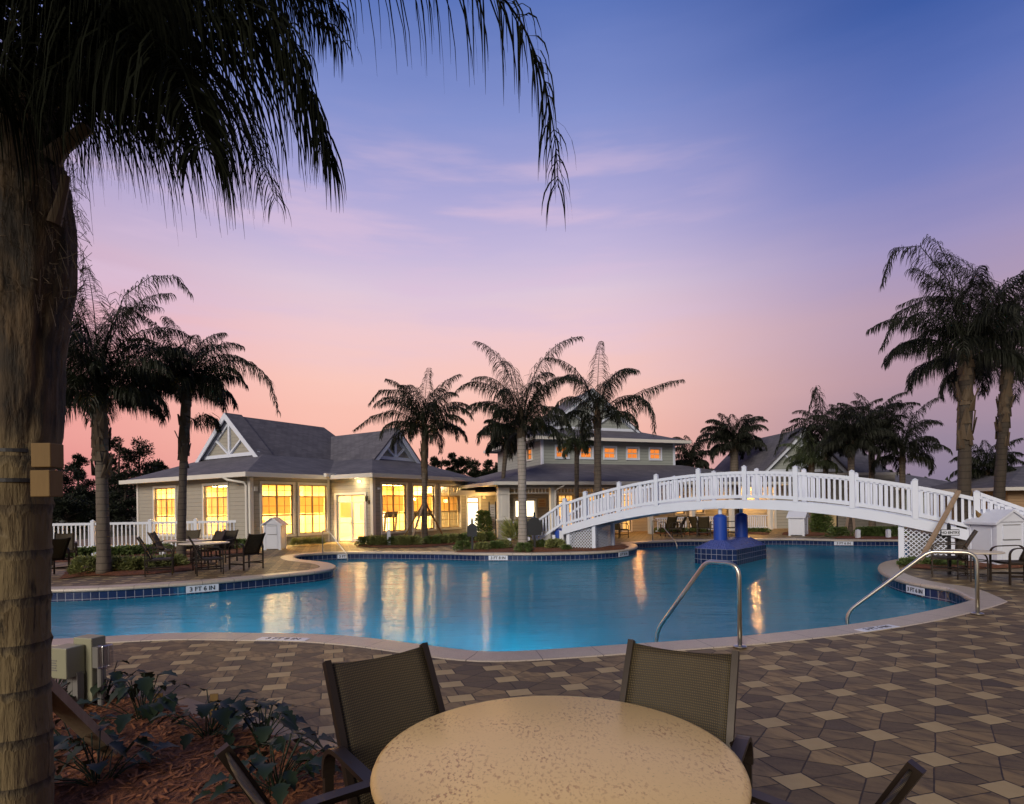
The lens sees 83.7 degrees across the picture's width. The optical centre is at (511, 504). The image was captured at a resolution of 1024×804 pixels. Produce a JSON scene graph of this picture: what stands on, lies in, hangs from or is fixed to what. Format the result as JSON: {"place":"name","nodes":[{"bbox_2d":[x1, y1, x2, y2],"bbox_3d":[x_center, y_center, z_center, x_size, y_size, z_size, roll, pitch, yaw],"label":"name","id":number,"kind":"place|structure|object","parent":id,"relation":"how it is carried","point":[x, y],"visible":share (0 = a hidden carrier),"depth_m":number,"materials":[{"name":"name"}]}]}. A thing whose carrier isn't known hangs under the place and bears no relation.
{"place":"outdoors","nodes":[
{"label":"outdoors","id":0,"kind":"place"},
{"bbox_2d":[52,517,136,539],"bbox_3d":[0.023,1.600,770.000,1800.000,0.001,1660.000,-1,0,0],"label":"ground","id":1,"kind":"structure","parent":0,"point":[111,533],"depth_m":42.88,"materials":[{"name":"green plant"}]},
{"bbox_2d":[52,463,90,530],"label":"shade tree","id":2,"kind":"object","parent":1,"relation":"on","point":[67,480],"visible":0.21,"depth_m":42.23,"materials":[{"name":"plant"}]},
{"bbox_2d":[52,491,94,534],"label":"shade tree","id":3,"kind":"object","parent":1,"relation":"on","point":[69,503],"visible":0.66,"depth_m":37.86,"materials":[{"name":"plant"}]},
{"bbox_2d":[64,452,94,492],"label":"pine tree","id":4,"kind":"object","parent":1,"relation":"on","point":[79,460],"visible":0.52,"depth_m":45.91,"materials":[{"name":"green plant"}]},
{"bbox_2d":[74,487,119,531],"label":"shade tree","id":5,"kind":"object","parent":1,"relation":"on","point":[92,495],"visible":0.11,"depth_m":43.30,"materials":[{"name":"plant"}]},
{"bbox_2d":[92,467,148,533],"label":"shade tree","id":6,"kind":"object","parent":1,"relation":"on","point":[121,512],"visible":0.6,"depth_m":39.63,"materials":[{"name":"plant"}]},
{"bbox_2d":[108,436,134,531],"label":"pine tree","id":7,"kind":"object","parent":1,"relation":"on","point":[117,467],"visible":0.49,"depth_m":44.01,"materials":[{"name":"green plant"}]},
{"bbox_2d":[112,435,160,499],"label":"pine tree","id":8,"kind":"object","parent":1,"relation":"on","point":[140,453],"visible":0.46,"depth_m":45.51,"materials":[{"name":"green plant"}]},
{"bbox_2d":[445,452,466,474],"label":"shade tree","id":9,"kind":"object","parent":1,"relation":"on","point":[454,462],"visible":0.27,"depth_m":60.04,"materials":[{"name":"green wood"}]},
{"bbox_2d":[460,456,487,477],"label":"shade tree","id":10,"kind":"object","parent":1,"relation":"on","point":[474,470],"visible":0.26,"depth_m":59.77,"materials":[{"name":"plant"}]},
{"bbox_2d":[421,388,792,539],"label":"clubhouse","id":11,"kind":"structure","parent":1,"relation":"on","point":[630,455],"depth_m":31.20,"materials":[{"name":"beige"}]},
{"bbox_2d":[466,495,480,531],"bbox_3d":[-2.244,0.578,30.808,1.180,2.190,0.161,-1,0,-21],"label":"entry door","id":12,"kind":"structure","parent":11,"relation":"in","point":[473,504],"depth_m":30.92,"materials":[{"name":"paint"}]},
{"bbox_2d":[514,498,537,518],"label":"window","id":13,"kind":"structure","parent":11,"relation":"in","point":[531,502],"depth_m":29.49,"materials":[{"name":"glass"}]},
{"bbox_2d":[557,493,573,526],"bbox_3d":[2.858,0.469,30.197,1.030,2.160,0.163,-1,0,-21],"label":"window","id":14,"kind":"structure","parent":11,"relation":"in","point":[569,496],"depth_m":30.18,"materials":[{"name":"glass"}]},
{"bbox_2d":[603,446,616,459],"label":"window","id":15,"kind":"structure","parent":11,"relation":"in","point":[609,452],"depth_m":32.79,"materials":[{"name":"glass"}]},
{"bbox_2d":[626,446,639,459],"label":"window","id":16,"kind":"structure","parent":11,"relation":"in","point":[631,452],"depth_m":33.35,"materials":[{"name":"glass"}]},
{"bbox_2d":[673,430,716,468],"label":"palm tree","id":17,"kind":"object","parent":1,"relation":"on","point":[691,458],"visible":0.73,"depth_m":36.50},
{"bbox_2d":[895,474,948,518],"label":"building","id":18,"kind":"structure","parent":1,"relation":"on","point":[925,482],"depth_m":37.66,"materials":[{"name":"grey"}]},
{"bbox_2d":[261,517,288,549],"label":"bin house","id":19,"kind":"structure","parent":0,"point":[274,529],"depth_m":21.47,"materials":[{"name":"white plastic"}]},
{"bbox_2d":[51,545,955,650],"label":"pool water","id":20,"kind":"structure","parent":0,"point":[499,605],"depth_m":10.58,"materials":[{"name":"liquid"}]},
{"bbox_2d":[0,0,1023,492],"label":"sky","id":21,"kind":"structure","parent":0,"point":[744,178],"materials":[{"name":"blue"}]},
{"bbox_2d":[51,525,1023,803],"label":"pool deck","id":22,"kind":"structure","parent":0,"point":[857,719],"depth_m":4.93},
{"bbox_2d":[52,537,70,573],"bbox_3d":[-11.203,1.253,13.896,0.739,0.939,0.616,-1,0,20],"label":"sling chair","id":23,"kind":"object","parent":22,"relation":"on","point":[60,548],"visible":0.48,"depth_m":13.92,"materials":[{"name":"brown metal"}]},
{"bbox_2d":[52,532,77,564],"bbox_3d":[-13.023,1.280,16.626,0.616,0.939,0.739,-1,0,-35],"label":"sling chair","id":24,"kind":"object","parent":22,"relation":"on","point":[72,545],"visible":0.47,"depth_m":16.85,"materials":[{"name":"fabric"}]},
{"bbox_2d":[59,562,205,578],"bbox_3d":[-10.120,1.658,15.518,3.183,0.067,4.246,-1,0,-33],"label":"mulch bed","id":25,"kind":"object","parent":22,"relation":"on","point":[182,567],"visible":0.3,"depth_m":13.97,"materials":[{"name":"red soil"}]},
{"bbox_2d":[66,552,95,574],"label":"shrub","id":26,"kind":"object","parent":25,"relation":"on","point":[78,563],"visible":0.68,"depth_m":13.91,"materials":[{"name":"green plant"}]},
{"bbox_2d":[111,553,142,570],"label":"shrub","id":27,"kind":"object","parent":25,"relation":"on","point":[116,560],"visible":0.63,"depth_m":14.28,"materials":[{"name":"green plant"}]},
{"bbox_2d":[65,265,198,575],"bbox_3d":[-9.919,-1.947,14.021,4.322,7.303,4.192,-1,0,0],"label":"palm tree","id":28,"kind":"object","parent":25,"relation":"on","point":[103,387],"visible":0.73,"depth_m":13.86,"materials":[{"name":"plant"}]},
{"bbox_2d":[116,553,156,570],"bbox_3d":[-9.526,1.454,14.524,0.870,0.474,0.904,-1,0,-8],"label":"shrub","id":29,"kind":"object","parent":25,"relation":"on","point":[140,559],"visible":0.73,"depth_m":14.39,"materials":[{"name":"green plant"}]},
{"bbox_2d":[52,518,235,546],"bbox_3d":[-14.953,1.167,22.969,8.142,1.220,0.150,-1,0,-9],"label":"picket fence","id":30,"kind":"object","parent":22,"relation":"on","point":[92,532],"visible":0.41,"depth_m":22.92,"materials":[{"name":"white paint"}]},
{"bbox_2d":[55,548,242,561],"bbox_3d":[-12.398,1.691,19.527,6.755,0.065,3.246,-1,0,-20],"label":"mulch bed","id":31,"kind":"object","parent":22,"relation":"on","point":[240,550],"visible":0.21,"depth_m":19.62,"materials":[{"name":"red soil"}]},
{"bbox_2d":[136,536,173,576],"bbox_3d":[-8.572,1.215,13.753,0.739,0.939,0.616,-1,0,-28],"label":"sling chair","id":32,"kind":"object","parent":22,"relation":"on","point":[148,556],"visible":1,"depth_m":13.65,"materials":[{"name":"brown metal"}]},
{"bbox_2d":[147,531,175,554],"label":"sling chair","id":33,"kind":"object","parent":22,"relation":"on","point":[155,539],"visible":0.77,"depth_m":16.53,"materials":[{"name":"fabric"}]},
{"bbox_2d":[55,679,337,750],"bbox_3d":[-2.216,1.604,4.090,5.104,0.037,0.790,-1,0,35],"label":"paver border","id":34,"kind":"object","parent":22,"relation":"on","point":[191,703],"visible":0.14,"depth_m":4.14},
{"bbox_2d":[117,316,280,563],"bbox_3d":[-8.829,-1.670,16.120,3.726,6.719,3.364,-1,0,-35],"label":"palm tree","id":35,"kind":"object","parent":22,"relation":"on","point":[205,382],"visible":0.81,"depth_m":15.67,"materials":[{"name":"plant"}]},
{"bbox_2d":[53,688,346,803],"bbox_3d":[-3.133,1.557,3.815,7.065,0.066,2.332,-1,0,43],"label":"mulch bed","id":36,"kind":"object","parent":22,"relation":"on","point":[107,792],"visible":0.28,"depth_m":3.26,"materials":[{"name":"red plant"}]},
{"bbox_2d":[51,634,109,707],"bbox_3d":[-3.265,1.325,4.374,0.370,0.605,0.272,-1,0,16],"label":"electrical pedestal","id":37,"kind":"object","parent":36,"relation":"on","point":[81,663],"visible":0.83,"depth_m":4.37,"materials":[{"name":"grey plastic"}]},
{"bbox_2d":[51,677,117,756],"bbox_3d":[-2.390,1.231,3.191,0.085,0.765,0.833,-1,0,-12],"label":"wooden brace","id":38,"kind":"object","parent":36,"relation":"on","point":[72,714],"visible":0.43,"depth_m":3.10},
{"bbox_2d":[54,712,118,753],"bbox_3d":[-2.797,1.447,3.632,0.492,0.254,0.445,-1,0,-43],"label":"leafy plant","id":39,"kind":"object","parent":36,"relation":"on","point":[61,739],"visible":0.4,"depth_m":3.63,"materials":[{"name":"green plant"}]},
{"bbox_2d":[61,660,146,701],"bbox_3d":[-3.249,1.420,4.514,0.679,0.320,0.507,-1,0,-31],"label":"leafy plant","id":40,"kind":"object","parent":36,"relation":"on","point":[114,676],"visible":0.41,"depth_m":4.44,"materials":[{"name":"green plant"}]},
{"bbox_2d":[54,723,181,785],"bbox_3d":[-2.273,1.417,3.163,0.626,0.306,0.679,-1,0,0],"label":"leafy plant","id":41,"kind":"object","parent":36,"relation":"on","point":[118,746],"visible":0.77,"depth_m":3.18,"materials":[{"name":"green plant"}]},
{"bbox_2d":[76,669,189,733],"bbox_3d":[-2.630,1.385,4.136,0.668,0.373,0.759,-1,0,21],"label":"leafy plant","id":42,"kind":"object","parent":36,"relation":"on","point":[150,710],"visible":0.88,"depth_m":4.00,"materials":[{"name":"green plant"}]},
{"bbox_2d":[143,685,271,749],"bbox_3d":[-2.004,1.410,3.789,0.712,0.313,0.680,-1,0,-39],"label":"leafy plant","id":43,"kind":"object","parent":36,"relation":"on","point":[224,712],"visible":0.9,"depth_m":3.74,"materials":[{"name":"green plant"}]},
{"bbox_2d":[192,729,341,803],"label":"leafy plant","id":44,"kind":"object","parent":36,"relation":"on","point":[261,767],"visible":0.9,"depth_m":2.96,"materials":[{"name":"green plant"}]},
{"bbox_2d":[214,697,319,757],"bbox_3d":[-1.514,1.419,3.600,0.571,0.309,0.648,-1,0,0],"label":"leafy plant","id":45,"kind":"object","parent":36,"relation":"on","point":[290,720],"visible":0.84,"depth_m":3.56,"materials":[{"name":"green plant"}]},
{"bbox_2d":[0,0,575,803],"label":"palm tree","id":46,"kind":"object","parent":36,"relation":"on","point":[80,64],"visible":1,"depth_m":2.63,"materials":[{"name":"plant"}]},
{"bbox_2d":[178,541,229,569],"bbox_3d":[-8.000,1.326,14.887,1.200,0.700,1.200,-1,0,0],"label":"patio table","id":47,"kind":"object","parent":22,"relation":"on","point":[206,543],"visible":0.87,"depth_m":14.72,"materials":[{"name":"brown metal"}]},
{"bbox_2d":[187,536,223,575],"bbox_3d":[-7.359,1.197,13.723,0.739,0.939,0.616,-1,0,-32],"label":"sling chair","id":48,"kind":"object","parent":22,"relation":"on","point":[201,558],"visible":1,"depth_m":13.61,"materials":[{"name":"brown metal"}]},
{"bbox_2d":[192,530,226,562],"bbox_3d":[-8.814,1.218,16.727,0.616,0.939,0.739,-1,0,30],"label":"sling chair","id":49,"kind":"object","parent":22,"relation":"on","point":[218,535],"visible":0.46,"depth_m":16.89,"materials":[{"name":"fabric"}]},
{"bbox_2d":[206,529,238,562],"bbox_3d":[-8.585,1.215,17.051,0.616,0.939,0.739,-1,0,8],"label":"sling chair","id":50,"kind":"object","parent":22,"relation":"on","point":[230,536],"visible":0.61,"depth_m":17.20,"materials":[{"name":"fabric"}]},
{"bbox_2d":[228,533,265,570],"bbox_3d":[-6.820,1.190,14.796,0.739,0.939,0.616,-1,0,28],"label":"sling chair","id":51,"kind":"object","parent":22,"relation":"on","point":[253,544],"visible":1,"depth_m":14.69,"materials":[{"name":"fabric"}]},
{"bbox_2d":[214,742,370,803],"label":"sling chair","id":52,"kind":"object","parent":22,"relation":"on","point":[233,764],"visible":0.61,"depth_m":1.53,"materials":[{"name":"brown metal"}]},
{"bbox_2d":[119,412,480,546],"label":"pavilion","id":53,"kind":"structure","parent":22,"relation":"on","point":[309,481],"depth_m":26.58,"materials":[{"name":"beige"}]},
{"bbox_2d":[152,485,176,536],"bbox_3d":[-16.038,0.283,26.498,2.030,2.340,0.190,-1,0,32],"label":"window","id":54,"kind":"structure","parent":53,"relation":"in","point":[168,506],"depth_m":26.54,"materials":[{"name":"glass"}]},
{"bbox_2d":[202,482,229,537],"bbox_3d":[-12.553,0.232,24.318,1.950,2.340,0.190,-1,0,32],"label":"window","id":55,"kind":"structure","parent":53,"relation":"in","point":[218,506],"depth_m":24.45,"materials":[{"name":"glass"}]},
{"bbox_2d":[259,481,295,536],"bbox_3d":[-9.879,0.193,24.099,0.190,2.340,1.700,-1,0,32],"label":"window","id":56,"kind":"structure","parent":53,"relation":"in","point":[276,504],"depth_m":24.23,"materials":[{"name":"glass"}]},
{"bbox_2d":[297,482,329,535],"bbox_3d":[-8.920,0.179,25.633,0.190,2.340,1.680,-1,0,32],"label":"window","id":57,"kind":"structure","parent":53,"relation":"in","point":[311,504],"depth_m":25.64,"materials":[{"name":"glass"}]},
{"bbox_2d":[334,492,366,542],"bbox_3d":[-7.220,0.555,25.702,2.040,2.220,0.197,-1,0,32],"label":"door","id":58,"kind":"structure","parent":53,"relation":"in","point":[346,508],"depth_m":25.89,"materials":[{"name":"paint"}]},
{"bbox_2d":[380,482,408,533],"bbox_3d":[-5.382,0.128,26.088,0.190,2.340,1.760,-1,0,32],"label":"window","id":59,"kind":"structure","parent":53,"relation":"in","point":[394,504],"depth_m":26.11,"materials":[{"name":"glass"}]},
{"bbox_2d":[412,483,436,531],"bbox_3d":[-4.301,0.112,27.818,0.190,2.340,1.760,-1,0,32],"label":"window","id":60,"kind":"structure","parent":53,"relation":"in","point":[416,499],"depth_m":28.09,"materials":[{"name":"glass"}]},
{"bbox_2d":[439,484,461,529],"bbox_3d":[-3.215,0.097,29.555,0.190,2.340,1.780,-1,0,32],"label":"window","id":61,"kind":"structure","parent":53,"relation":"in","point":[448,502],"depth_m":29.56,"materials":[{"name":"glass"}]},
{"bbox_2d":[321,642,444,803],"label":"sling chair","id":62,"kind":"object","parent":22,"relation":"on","point":[377,705],"visible":0.57,"depth_m":2.36,"materials":[{"name":"fabric"}]},
{"bbox_2d":[358,536,496,547],"bbox_3d":[-2.781,1.551,25.135,4.012,0.067,8.043,-1,0,44],"label":"mulch bed","id":63,"kind":"object","parent":22,"relation":"on","point":[411,545],"visible":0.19,"depth_m":22.14,"materials":[{"name":"red soil"}]},
{"bbox_2d":[352,368,473,537],"bbox_3d":[-3.641,-1.915,23.438,4.498,7.057,4.285,-1,0,-41],"label":"palm tree","id":64,"kind":"object","parent":63,"relation":"on","point":[416,420],"visible":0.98,"depth_m":23.39,"materials":[{"name":"plant"}]},
{"bbox_2d":[474,509,493,531],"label":"shrub","id":65,"kind":"object","parent":63,"relation":"on","point":[486,520],"visible":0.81,"depth_m":27.36,"materials":[{"name":"green plant"}]},
{"bbox_2d":[476,415,529,478],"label":"palm tree","id":66,"kind":"object","parent":63,"relation":"on","point":[500,442],"visible":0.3,"depth_m":26.38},
{"bbox_2d":[51,538,1006,661],"bbox_3d":[1.044,1.575,14.030,32.726,0.084,15.918,-1,0,-16],"label":"pool coping","id":67,"kind":"object","parent":22,"relation":"on","point":[888,569],"visible":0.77,"depth_m":7.04,"materials":[{"name":"concrete"}]},
{"bbox_2d":[527,512,541,546],"bbox_3d":[0.782,0.899,19.874,0.500,1.300,0.100,-1,0,0],"label":"signboard","id":68,"kind":"object","parent":22,"relation":"on","point":[534,526],"visible":0.97,"depth_m":19.84,"materials":[{"name":"black paint"}]},
{"bbox_2d":[457,544,628,551],"bbox_3d":[1.102,1.494,20.032,6.097,0.068,2.780,-1,0,0],"label":"mulch bed","id":69,"kind":"object","parent":22,"relation":"on","point":[557,549],"visible":0.52,"depth_m":19.10,"materials":[{"name":"red plant"}]},
{"bbox_2d":[498,517,531,539],"bbox_3d":[0.189,1.028,24.930,1.748,1.121,1.786,-1,0,13],"label":"shrub","id":70,"kind":"object","parent":69,"relation":"on","point":[509,530],"visible":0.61,"depth_m":24.79,"materials":[{"name":"green plant"}]},
{"bbox_2d":[454,336,584,546],"bbox_3d":[0.367,-1.964,19.755,4.530,7.038,4.414,-1,0,0],"label":"palm tree","id":71,"kind":"object","parent":69,"relation":"on","point":[514,415],"visible":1,"depth_m":19.54,"materials":[{"name":"plant"}]},
{"bbox_2d":[370,696,751,803],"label":"patio table","id":72,"kind":"object","parent":22,"relation":"on","point":[551,750],"visible":1,"depth_m":1.84,"materials":[{"name":"beige stone"}]},
{"bbox_2d":[548,424,593,522],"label":"palm tree","id":73,"kind":"object","parent":22,"relation":"on","point":[577,446],"visible":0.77,"depth_m":24.90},
{"bbox_2d":[543,341,684,529],"bbox_3d":[4.062,-2.218,22.487,5.542,7.439,3.925,-1,0,0],"label":"palm tree","id":74,"kind":"object","parent":22,"relation":"on","point":[595,420],"visible":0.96,"depth_m":22.30,"materials":[{"name":"plant"}]},
{"bbox_2d":[619,639,753,803],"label":"sling chair","id":75,"kind":"object","parent":22,"relation":"on","point":[699,690],"visible":0.35,"depth_m":2.43,"materials":[{"name":"fabric"}]},
{"bbox_2d":[655,560,746,647],"bbox_3d":[2.114,1.345,6.540,0.140,1.469,1.213,-1,0,-36],"label":"handrail","id":76,"kind":"object","parent":22,"relation":"on","point":[690,584],"visible":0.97,"depth_m":6.23,"materials":[{"name":"metal"}]},
{"bbox_2d":[696,413,768,512],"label":"palm tree","id":77,"kind":"object","parent":22,"relation":"on","point":[742,442],"visible":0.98,"depth_m":34.50,"materials":[{"name":"plant"}]},
{"bbox_2d":[531,465,1023,557],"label":"footbridge","id":78,"kind":"object","parent":22,"relation":"on","point":[585,532],"visible":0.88,"depth_m":16.41,"materials":[{"name":"white paint"}]},
{"bbox_2d":[786,511,809,535],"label":"bin house","id":79,"kind":"structure","parent":22,"relation":"on","point":[797,522],"depth_m":25.46,"materials":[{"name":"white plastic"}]},
{"bbox_2d":[782,530,829,535],"bbox_3d":[14.144,1.308,27.406,2.075,0.061,5.002,-1,0,28],"label":"mulch bed","id":80,"kind":"object","parent":22,"relation":"on","point":[811,533],"visible":0.37,"depth_m":26.06,"materials":[{"name":"brown soil"}]},
{"bbox_2d":[779,431,842,529],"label":"palm tree","id":81,"kind":"object","parent":80,"relation":"on","point":[803,459],"visible":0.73,"depth_m":29.38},
{"bbox_2d":[808,513,828,532],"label":"shrub","id":82,"kind":"object","parent":80,"relation":"on","point":[813,517],"visible":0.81,"depth_m":27.02,"materials":[{"name":"green plant"}]},
{"bbox_2d":[714,426,898,528],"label":"gabled house","id":83,"kind":"structure","parent":22,"relation":"on","point":[763,460],"depth_m":33.07,"materials":[{"name":"beige"}]},
{"bbox_2d":[773,385,861,502],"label":"palm tree","id":84,"kind":"object","parent":22,"relation":"on","point":[812,426],"visible":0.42,"depth_m":31.88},
{"bbox_2d":[751,759,926,803],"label":"sling chair","id":85,"kind":"object","parent":22,"relation":"on","point":[907,778],"visible":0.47,"depth_m":1.36,"materials":[{"name":"brown metal"}]},
{"bbox_2d":[804,398,896,532],"bbox_3d":[16.272,-1.837,27.549,3.716,6.323,3.980,-1,0,0],"label":"palm tree","id":86,"kind":"object","parent":22,"relation":"on","point":[841,432],"visible":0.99,"depth_m":27.16,"materials":[{"name":"plant"}]},
{"bbox_2d":[835,535,908,538],"bbox_3d":[15.620,1.284,23.924,3.195,0.066,4.527,-1,0,40],"label":"mulch bed","id":87,"kind":"object","parent":22,"relation":"on","point":[868,537],"visible":0.34,"depth_m":22.82,"materials":[{"name":"brown soil"}]},
{"bbox_2d":[824,526,850,536],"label":"shrub","id":88,"kind":"object","parent":87,"relation":"on","point":[841,531],"visible":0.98,"depth_m":23.90,"materials":[{"name":"green plant"}]},
{"bbox_2d":[827,392,920,526],"bbox_3d":[18.443,-2.378,29.375,3.992,7.341,3.812,-1,0,0],"label":"palm tree","id":89,"kind":"object","parent":22,"relation":"on","point":[890,406],"visible":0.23,"depth_m":29.08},
{"bbox_2d":[858,398,952,530],"bbox_3d":[19.309,-2.039,28.503,4.213,6.639,4.004,-1,0,17],"label":"palm tree","id":90,"kind":"object","parent":22,"relation":"on","point":[913,447],"visible":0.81,"depth_m":28.07,"materials":[{"name":"plant"}]},
{"bbox_2d":[918,490,960,563],"bbox_3d":[10.031,0.545,13.463,1.484,1.772,0.095,-1,0,-19],"label":"wooden brace","id":91,"kind":"object","parent":22,"relation":"on","point":[938,527],"visible":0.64,"depth_m":13.48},
{"bbox_2d":[940,523,959,573],"bbox_3d":[9.051,0.899,11.833,0.357,1.060,0.084,-1,0,8],"label":"no entry sign","id":92,"kind":"object","parent":22,"relation":"on","point":[948,532],"visible":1,"depth_m":11.81,"materials":[{"name":"white metal"}]},
{"bbox_2d":[931,529,977,578],"bbox_3d":[8.853,0.962,11.460,0.739,0.939,0.616,-1,0,35],"label":"sling chair","id":93,"kind":"object","parent":22,"relation":"on","point":[965,545],"visible":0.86,"depth_m":11.40,"materials":[{"name":"brown metal"}]},
{"bbox_2d":[895,253,1023,508],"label":"palm tree","id":94,"kind":"object","parent":22,"relation":"on","point":[1006,399],"visible":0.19,"depth_m":16.93,"materials":[{"name":"plant"}]},
{"bbox_2d":[904,560,1022,568],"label":"mulch bed","id":95,"kind":"object","parent":22,"relation":"on","point":[926,566],"visible":0.09,"depth_m":12.79,"materials":[{"name":"brown soil"}]},
{"bbox_2d":[866,235,1023,555],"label":"palm tree","id":96,"kind":"object","parent":95,"relation":"on","point":[971,337],"visible":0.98,"depth_m":13.71,"materials":[{"name":"plant"}]},
{"bbox_2d":[923,466,1023,525],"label":"cabana","id":97,"kind":"object","parent":22,"relation":"on","point":[1014,487],"visible":0.33,"depth_m":25.10,"materials":[{"name":"brown wood"}]},
{"bbox_2d":[946,549,1005,581],"bbox_3d":[8.733,1.153,10.846,0.960,0.560,0.960,-1,0,0],"label":"patio table","id":98,"kind":"object","parent":22,"relation":"on","point":[985,553],"visible":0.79,"depth_m":10.71,"materials":[{"name":"brown metal"}]},
{"bbox_2d":[949,438,1023,480],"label":"palm tree","id":99,"kind":"object","parent":22,"relation":"on","point":[986,466],"visible":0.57,"depth_m":26.68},
{"bbox_2d":[963,509,1023,564],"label":"bin house","id":100,"kind":"structure","parent":22,"relation":"on","point":[994,527],"depth_m":12.95,"materials":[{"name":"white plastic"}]},
{"bbox_2d":[1002,541,1021,559],"bbox_3d":[11.306,1.063,12.936,0.476,0.499,0.015,-1,0,-4],"label":"door","id":101,"kind":"structure","parent":100,"relation":"in","point":[1015,555],"depth_m":12.93,"materials":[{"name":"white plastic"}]},
{"bbox_2d":[989,545,1023,584],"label":"sling chair","id":102,"kind":"object","parent":22,"relation":"on","point":[1010,562],"visible":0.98,"depth_m":10.62,"materials":[{"name":"brown metal"}]},
{"label":"pool floor","id":103,"kind":"structure","parent":0,"visible":0},
{"bbox_2d":[695,509,765,565],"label":"tiled pier","id":104,"kind":"structure","parent":103,"relation":"on","point":[740,547],"depth_m":16.82,"materials":[{"name":"blue tile"}]},
{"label":"pool wall","id":105,"kind":"structure","parent":103,"relation":"on","visible":0},
{"bbox_2d":[51,541,967,603],"bbox_3d":[1.046,1.762,14.030,31.992,0.310,15.183,-1,0,-16],"label":"pool tile band","id":106,"kind":"object","parent":105,"relation":"attached to","point":[953,598],"visible":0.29,"depth_m":13.99,"materials":[{"name":"tile"}]},
{"bbox_2d":[186,584,218,592],"bbox_3d":[-6.663,1.797,12.316,0.620,0.150,0.019,-1,0,-33],"label":"depth marker","id":107,"kind":"object","parent":106,"relation":"attached to","point":[202,588],"visible":1,"depth_m":12.31,"materials":[{"name":"tile"}]},
{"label":"pool step","id":108,"kind":"structure","parent":103,"relation":"on","visible":0},
{"bbox_2d":[845,550,983,623],"bbox_3d":[5.597,1.362,8.017,1.604,1.474,0.140,-1,0,28],"label":"handrail","id":109,"kind":"object","parent":108,"relation":"on","point":[910,565],"visible":0.98,"depth_m":7.87,"materials":[{"name":"metal"}]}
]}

